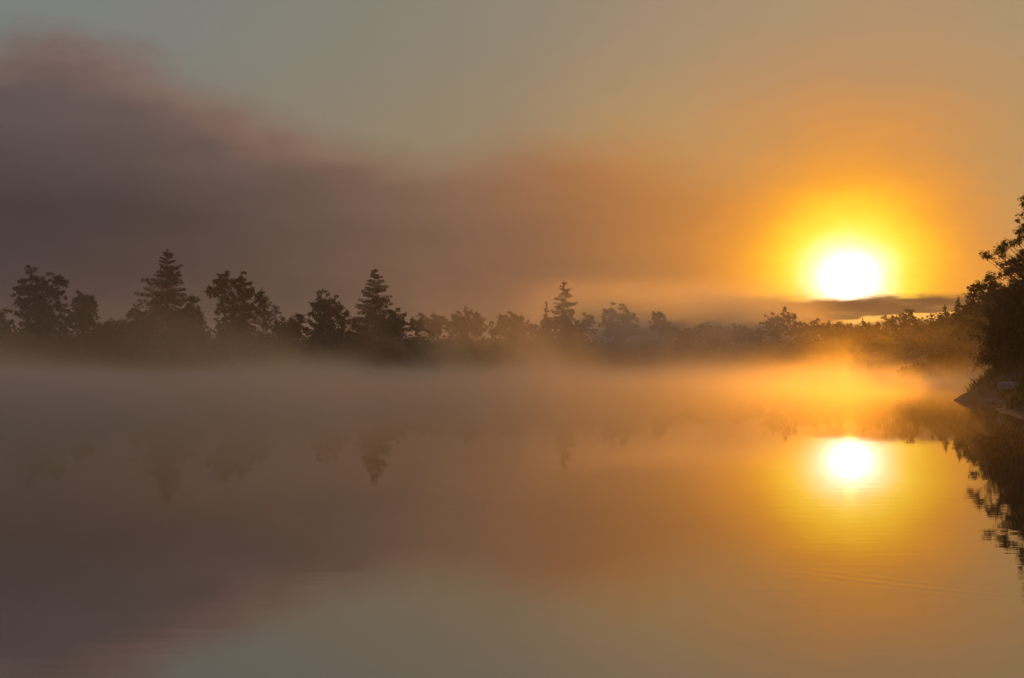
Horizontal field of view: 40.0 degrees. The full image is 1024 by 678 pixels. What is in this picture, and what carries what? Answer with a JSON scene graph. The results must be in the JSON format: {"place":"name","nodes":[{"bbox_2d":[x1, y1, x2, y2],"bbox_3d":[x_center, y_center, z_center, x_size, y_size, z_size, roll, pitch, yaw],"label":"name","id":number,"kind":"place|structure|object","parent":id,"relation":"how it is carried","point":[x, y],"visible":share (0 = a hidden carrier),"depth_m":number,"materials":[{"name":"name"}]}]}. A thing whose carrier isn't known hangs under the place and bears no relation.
{"place":"outdoors","nodes":[
{"label":"outdoors","id":0,"kind":"place"},
{"bbox_2d":[0,374,1023,677],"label":"water","id":1,"kind":"structure","parent":0,"point":[564,526],"depth_m":14.16,"materials":[{"name":"brown liquid"}]},
{"bbox_2d":[0,361,1023,418],"bbox_3d":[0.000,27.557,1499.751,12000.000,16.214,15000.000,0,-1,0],"label":"ground","id":2,"kind":"structure","parent":0,"point":[974,395],"depth_m":311.62,"materials":[{"name":"soil"}]},
{"bbox_2d":[0,307,18,354],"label":"tall shrub","id":3,"kind":"object","parent":2,"relation":"on","point":[4,328],"visible":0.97,"depth_m":295.96,"materials":[{"name":"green plant"}]},
{"bbox_2d":[10,264,71,368],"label":"broadleaf tree","id":4,"kind":"object","parent":2,"relation":"on","point":[43,324],"visible":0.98,"depth_m":297.30,"materials":[{"name":"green plant"}]},
{"bbox_2d":[60,290,100,375],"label":"broadleaf tree","id":5,"kind":"object","parent":2,"relation":"on","point":[84,319],"visible":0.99,"depth_m":293.67,"materials":[{"name":"green plant"}]},
{"bbox_2d":[93,320,129,375],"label":"shrub","id":6,"kind":"object","parent":2,"relation":"on","point":[105,331],"visible":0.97,"depth_m":291.57,"materials":[{"name":"green plant"}]},
{"bbox_2d":[125,307,157,375],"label":"shrub","id":7,"kind":"object","parent":2,"relation":"on","point":[148,331],"visible":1,"depth_m":289.74,"materials":[{"name":"green plant"}]},
{"bbox_2d":[103,249,240,376],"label":"spruce tree","id":8,"kind":"object","parent":2,"relation":"on","point":[165,364],"visible":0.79,"depth_m":293.74,"materials":[{"name":"green plant"}]},
{"bbox_2d":[166,294,210,375],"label":"broadleaf tree","id":9,"kind":"object","parent":2,"relation":"on","point":[189,312],"visible":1,"depth_m":290.60,"materials":[{"name":"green plant"}]},
{"bbox_2d":[203,270,267,375],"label":"broadleaf tree","id":10,"kind":"object","parent":2,"relation":"on","point":[235,330],"visible":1,"depth_m":299.52,"materials":[{"name":"green plant"}]},
{"bbox_2d":[248,294,284,375],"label":"broadleaf tree","id":11,"kind":"object","parent":2,"relation":"on","point":[265,325],"visible":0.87,"depth_m":302.69,"materials":[{"name":"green plant"}]},
{"bbox_2d":[270,312,308,375],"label":"shrub","id":12,"kind":"object","parent":2,"relation":"on","point":[292,327],"visible":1,"depth_m":301.13,"materials":[{"name":"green plant"}]},
{"bbox_2d":[304,289,353,375],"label":"broadleaf tree","id":13,"kind":"object","parent":2,"relation":"on","point":[326,326],"visible":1,"depth_m":305.21,"materials":[{"name":"green plant"}]},
{"bbox_2d":[331,268,426,375],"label":"spruce tree","id":14,"kind":"object","parent":2,"relation":"on","point":[369,350],"visible":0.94,"depth_m":319.77,"materials":[{"name":"green plant"}]},
{"bbox_2d":[349,308,409,373],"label":"shrub","id":15,"kind":"object","parent":2,"relation":"on","point":[398,328],"visible":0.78,"depth_m":321.62,"materials":[{"name":"green plant"}]},
{"bbox_2d":[408,311,452,374],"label":"shrub","id":16,"kind":"object","parent":2,"relation":"on","point":[436,323],"visible":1,"depth_m":331.24,"materials":[{"name":"green plant"}]},
{"bbox_2d":[0,357,927,375],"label":"shore reeds","id":17,"kind":"object","parent":2,"relation":"on","point":[883,367],"visible":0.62,"depth_m":353.44,"materials":[{"name":"brown plant"}]},
{"bbox_2d":[446,306,487,374],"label":"broadleaf tree","id":18,"kind":"object","parent":2,"relation":"on","point":[462,326],"visible":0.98,"depth_m":339.49,"materials":[{"name":"green plant"}]},
{"bbox_2d":[0,301,979,368],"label":"undergrowth","id":19,"kind":"object","parent":2,"relation":"on","point":[483,350],"visible":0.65,"depth_m":362.26,"materials":[{"name":"green plant"}]},
{"bbox_2d":[488,311,534,374],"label":"broadleaf tree","id":20,"kind":"object","parent":2,"relation":"on","point":[520,330],"visible":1,"depth_m":347.78,"materials":[{"name":"green plant"}]},
{"bbox_2d":[529,300,555,368],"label":"spruce tree","id":21,"kind":"object","parent":2,"relation":"on","point":[539,350],"visible":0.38,"depth_m":383.72,"materials":[{"name":"green plant"}]},
{"bbox_2d":[527,317,559,374],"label":"shrub","id":22,"kind":"object","parent":2,"relation":"on","point":[544,330],"visible":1,"depth_m":361.66,"materials":[{"name":"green plant"}]},
{"bbox_2d":[529,281,603,374],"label":"spruce tree","id":23,"kind":"object","parent":2,"relation":"on","point":[571,365],"visible":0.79,"depth_m":374.70,"materials":[{"name":"green plant"}]},
{"bbox_2d":[559,312,598,374],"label":"tall shrub","id":24,"kind":"object","parent":2,"relation":"on","point":[585,325],"visible":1,"depth_m":371.59,"materials":[{"name":"green plant"}]},
{"bbox_2d":[597,302,640,373],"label":"broadleaf tree","id":25,"kind":"object","parent":2,"relation":"on","point":[616,329],"visible":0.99,"depth_m":387.90,"materials":[{"name":"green plant"}]},
{"bbox_2d":[648,311,673,373],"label":"broadleaf tree","id":26,"kind":"object","parent":2,"relation":"on","point":[661,325],"visible":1,"depth_m":419.39,"materials":[{"name":"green plant"}]},
{"bbox_2d":[660,326,699,364],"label":"shrub","id":27,"kind":"object","parent":2,"relation":"on","point":[688,335],"visible":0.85,"depth_m":427.48,"materials":[{"name":"green plant"}]},
{"bbox_2d":[513,315,891,349],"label":"ridge wood","id":28,"kind":"object","parent":2,"relation":"on","point":[644,332],"visible":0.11,"depth_m":516.38,"materials":[{"name":"plant"}]},
{"bbox_2d":[693,322,729,367],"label":"shrub","id":29,"kind":"object","parent":2,"relation":"on","point":[711,335],"visible":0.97,"depth_m":431.18,"materials":[{"name":"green plant"}]},
{"bbox_2d":[726,322,764,365],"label":"shrub","id":30,"kind":"object","parent":2,"relation":"on","point":[737,333],"visible":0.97,"depth_m":434.77,"materials":[{"name":"green plant"}]},
{"bbox_2d":[759,306,797,361],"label":"shrub","id":31,"kind":"object","parent":2,"relation":"on","point":[769,324],"visible":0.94,"depth_m":437.42,"materials":[{"name":"green plant"}]},
{"bbox_2d":[788,318,825,364],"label":"shrub","id":32,"kind":"object","parent":2,"relation":"on","point":[806,331],"visible":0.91,"depth_m":431.14,"materials":[{"name":"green plant"}]},
{"bbox_2d":[817,321,853,368],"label":"broadleaf tree","id":33,"kind":"object","parent":2,"relation":"on","point":[841,334],"visible":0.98,"depth_m":399.34,"materials":[{"name":"green plant"}]},
{"bbox_2d":[849,318,889,375],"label":"broadleaf tree","id":34,"kind":"object","parent":2,"relation":"on","point":[866,335],"visible":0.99,"depth_m":299.40,"materials":[{"name":"green plant"}]},
{"bbox_2d":[880,307,925,375],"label":"broadleaf tree","id":35,"kind":"object","parent":2,"relation":"on","point":[903,331],"visible":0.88,"depth_m":284.54,"materials":[{"name":"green plant"}]},
{"bbox_2d":[895,362,930,377],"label":"shrub","id":36,"kind":"object","parent":2,"relation":"on","point":[907,371],"visible":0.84,"depth_m":207.26,"materials":[{"name":"green plant"}]},
{"bbox_2d":[923,315,936,362],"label":"spruce tree","id":37,"kind":"object","parent":2,"relation":"on","point":[931,318],"visible":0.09,"depth_m":268.07,"materials":[{"name":"green plant"}]},
{"bbox_2d":[909,313,953,361],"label":"broadleaf tree","id":38,"kind":"object","parent":2,"relation":"on","point":[923,337],"visible":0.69,"depth_m":254.43,"materials":[{"name":"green plant"}]},
{"bbox_2d":[927,304,951,368],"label":"spruce tree","id":39,"kind":"object","parent":2,"relation":"on","point":[942,337],"visible":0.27,"depth_m":231.95,"materials":[{"name":"green plant"}]},
{"bbox_2d":[897,357,991,381],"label":"reeds","id":40,"kind":"object","parent":2,"relation":"on","point":[936,372],"visible":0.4,"depth_m":184.03,"materials":[{"name":"brown plant"}]},
{"bbox_2d":[937,296,964,367],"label":"spruce tree","id":41,"kind":"object","parent":2,"relation":"on","point":[956,309],"visible":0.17,"depth_m":221.79,"materials":[{"name":"green plant"}]},
{"bbox_2d":[927,348,980,379],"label":"shrub","id":42,"kind":"object","parent":2,"relation":"on","point":[947,359],"visible":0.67,"depth_m":177.09,"materials":[{"name":"green plant"}]},
{"bbox_2d":[944,282,1005,369],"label":"broadleaf tree","id":43,"kind":"object","parent":2,"relation":"on","point":[964,345],"visible":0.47,"depth_m":174.07,"materials":[{"name":"green plant"}]},
{"bbox_2d":[963,195,1023,314],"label":"leafy tree","id":44,"kind":"object","parent":2,"relation":"on","point":[1016,267],"visible":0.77,"depth_m":86.02,"materials":[{"name":"green plant"}]},
{"bbox_2d":[964,362,1023,412],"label":"bank grass","id":45,"kind":"structure","parent":2,"relation":"on","point":[1019,403],"depth_m":67.45,"materials":[{"name":"plant"}]},
{"bbox_2d":[968,274,1023,374],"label":"willow shrub","id":46,"kind":"object","parent":2,"relation":"on","point":[1006,333],"visible":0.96,"depth_m":70.63,"materials":[{"name":"green plant"}]},
{"bbox_2d":[997,381,1018,390],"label":"flat rock","id":47,"kind":"object","parent":2,"relation":"on","point":[1003,385],"visible":0.65,"depth_m":65.65,"materials":[{"name":"stone"}]},
{"bbox_2d":[0,0,1023,363],"label":"sky","id":48,"kind":"structure","parent":0,"point":[846,161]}
]}

